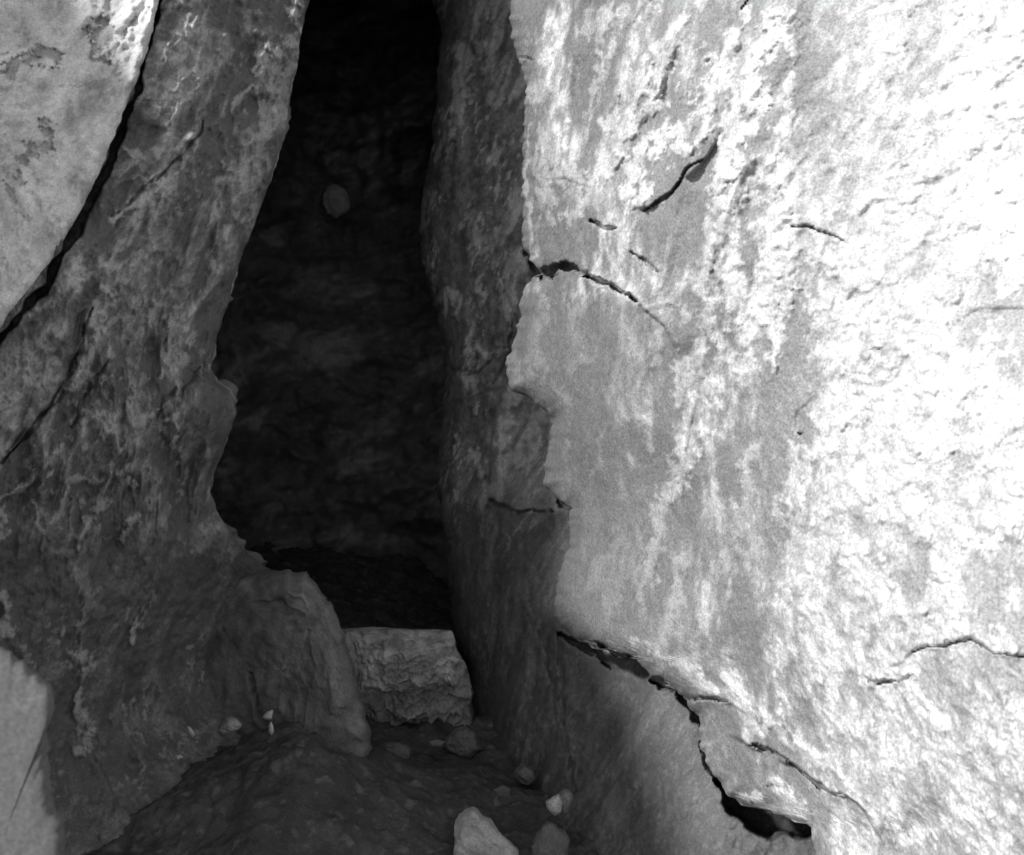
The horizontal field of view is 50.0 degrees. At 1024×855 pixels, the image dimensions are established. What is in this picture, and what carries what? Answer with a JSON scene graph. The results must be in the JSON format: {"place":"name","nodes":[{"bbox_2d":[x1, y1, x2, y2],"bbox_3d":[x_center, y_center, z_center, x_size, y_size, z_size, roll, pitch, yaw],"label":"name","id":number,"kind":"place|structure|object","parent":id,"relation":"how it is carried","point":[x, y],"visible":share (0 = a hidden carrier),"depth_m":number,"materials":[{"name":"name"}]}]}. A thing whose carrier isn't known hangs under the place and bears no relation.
{"place":"outdoors","nodes":[
{"label":"outdoors","id":0,"kind":"place"},
{"bbox_2d":[0,0,308,854],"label":"rock face","id":1,"kind":"object","parent":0,"point":[128,560],"visible":0.72,"depth_m":2.48},
{"bbox_2d":[210,0,448,584],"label":"cave back","id":2,"kind":"object","parent":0,"point":[328,361],"visible":0.33,"depth_m":5.14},
{"bbox_2d":[321,183,350,217],"bbox_3d":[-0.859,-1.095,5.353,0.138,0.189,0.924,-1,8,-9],"label":"round stone","id":3,"kind":"object","parent":2,"relation":"attached to","point":[335,202],"visible":1,"depth_m":4.93,"materials":[{"name":"black stone"}]},
{"bbox_2d":[87,541,597,854],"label":"cave floor","id":4,"kind":"structure","parent":0,"point":[289,788],"depth_m":2.69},
{"bbox_2d":[175,754,182,759],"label":"stone","id":5,"kind":"object","parent":4,"relation":"on","point":[178,757],"visible":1,"depth_m":2.51,"materials":[{"name":"grey stone"}]},
{"bbox_2d":[187,726,194,737],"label":"stone","id":6,"kind":"object","parent":4,"relation":"on","point":[190,732],"visible":1,"depth_m":2.49,"materials":[{"name":"grey stone"}]},
{"bbox_2d":[217,716,241,735],"bbox_3d":[-0.656,0.694,2.553,0.063,0.054,0.067,0,8,0],"label":"stone","id":7,"kind":"object","parent":4,"relation":"on","point":[229,725],"visible":1,"depth_m":2.53,"materials":[{"name":"grey stone"}]},
{"bbox_2d":[268,722,273,734],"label":"stone","id":8,"kind":"object","parent":4,"relation":"on","point":[271,729],"visible":1,"depth_m":2.65,"materials":[{"name":"grey stone"}]},
{"bbox_2d":[262,710,272,719],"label":"stone","id":9,"kind":"object","parent":8,"relation":"on","point":[267,715],"visible":1,"depth_m":2.65,"materials":[{"name":"grey stone"}]},
{"bbox_2d":[207,569,371,756],"bbox_3d":[-0.733,0.743,3.126,1.006,0.793,0.445,5,9,31],"label":"boulder","id":10,"kind":"object","parent":4,"relation":"on","point":[280,649],"visible":0.57,"depth_m":2.83,"materials":[{"name":"grey stone"}]},
{"bbox_2d":[382,742,411,758],"bbox_3d":[-0.331,0.911,3.085,0.100,0.088,0.114,0,8,0],"label":"stone","id":11,"kind":"object","parent":4,"relation":"on","point":[403,751],"visible":0.61,"depth_m":3.04,"materials":[{"name":"grey stone"}]},
{"bbox_2d":[342,627,473,725],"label":"stone block","id":12,"kind":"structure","parent":4,"relation":"on","point":[415,676],"depth_m":3.31,"materials":[{"name":"grey stone"}]},
{"bbox_2d":[428,739,444,747],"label":"stone","id":13,"kind":"object","parent":4,"relation":"on","point":[437,743],"visible":1,"depth_m":3.09,"materials":[{"name":"grey stone"}]},
{"bbox_2d":[443,726,481,758],"bbox_3d":[-0.144,0.914,3.184,0.116,0.115,0.120,0,8,0],"label":"stone","id":14,"kind":"object","parent":4,"relation":"on","point":[463,742],"visible":0.95,"depth_m":3.14,"materials":[{"name":"grey stone"}]},
{"bbox_2d":[453,807,518,854],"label":"stone","id":15,"kind":"object","parent":4,"relation":"on","point":[476,832],"visible":1,"depth_m":2.53,"materials":[{"name":"grey stone"}]},
{"bbox_2d":[494,785,511,796],"bbox_3d":[-0.025,0.967,2.903,0.048,0.050,0.034,0,8,0],"label":"stone","id":16,"kind":"object","parent":4,"relation":"on","point":[503,790],"visible":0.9,"depth_m":2.89,"materials":[{"name":"grey stone"}]},
{"bbox_2d":[514,762,536,784],"bbox_3d":[0.036,0.934,2.957,0.063,0.083,0.112,0,8,0],"label":"stone","id":17,"kind":"object","parent":4,"relation":"on","point":[524,773],"visible":1,"depth_m":2.91,"materials":[{"name":"grey stone"}]},
{"bbox_2d":[530,821,569,854],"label":"stone","id":18,"kind":"object","parent":4,"relation":"on","point":[550,838],"visible":1,"depth_m":2.59,"materials":[{"name":"grey stone"}]},
{"bbox_2d":[546,794,562,815],"bbox_3d":[0.102,0.916,2.662,0.042,0.059,0.054,0,8,0],"label":"stone","id":19,"kind":"object","parent":4,"relation":"on","point":[554,804],"visible":1,"depth_m":2.64,"materials":[{"name":"grey stone"}]},
{"bbox_2d":[556,788,573,813],"bbox_3d":[0.129,0.913,2.686,0.043,0.069,0.063,0,8,0],"label":"stone","id":20,"kind":"object","parent":4,"relation":"on","point":[566,795],"visible":0.84,"depth_m":2.66,"materials":[{"name":"grey stone"}]},
{"bbox_2d":[419,0,814,854],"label":"rock face","id":21,"kind":"object","parent":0,"point":[611,744],"visible":0.22,"depth_m":3.45},
{"bbox_2d":[505,0,1023,854],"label":"rock face","id":22,"kind":"object","parent":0,"point":[765,362],"visible":1,"depth_m":2.02},
{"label":"ground","id":23,"kind":"structure","parent":0,"visible":0},
{"bbox_2d":[0,646,64,854],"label":"boulder","id":24,"kind":"object","parent":23,"relation":"on","point":[31,820],"visible":1,"depth_m":1.09,"materials":[{"name":"grey stone"}]},
{"bbox_2d":[0,0,158,326],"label":"rock slab","id":25,"kind":"object","parent":23,"relation":"on","point":[69,73],"visible":0.99,"depth_m":2.29,"materials":[{"name":"grey stone"}]}
]}

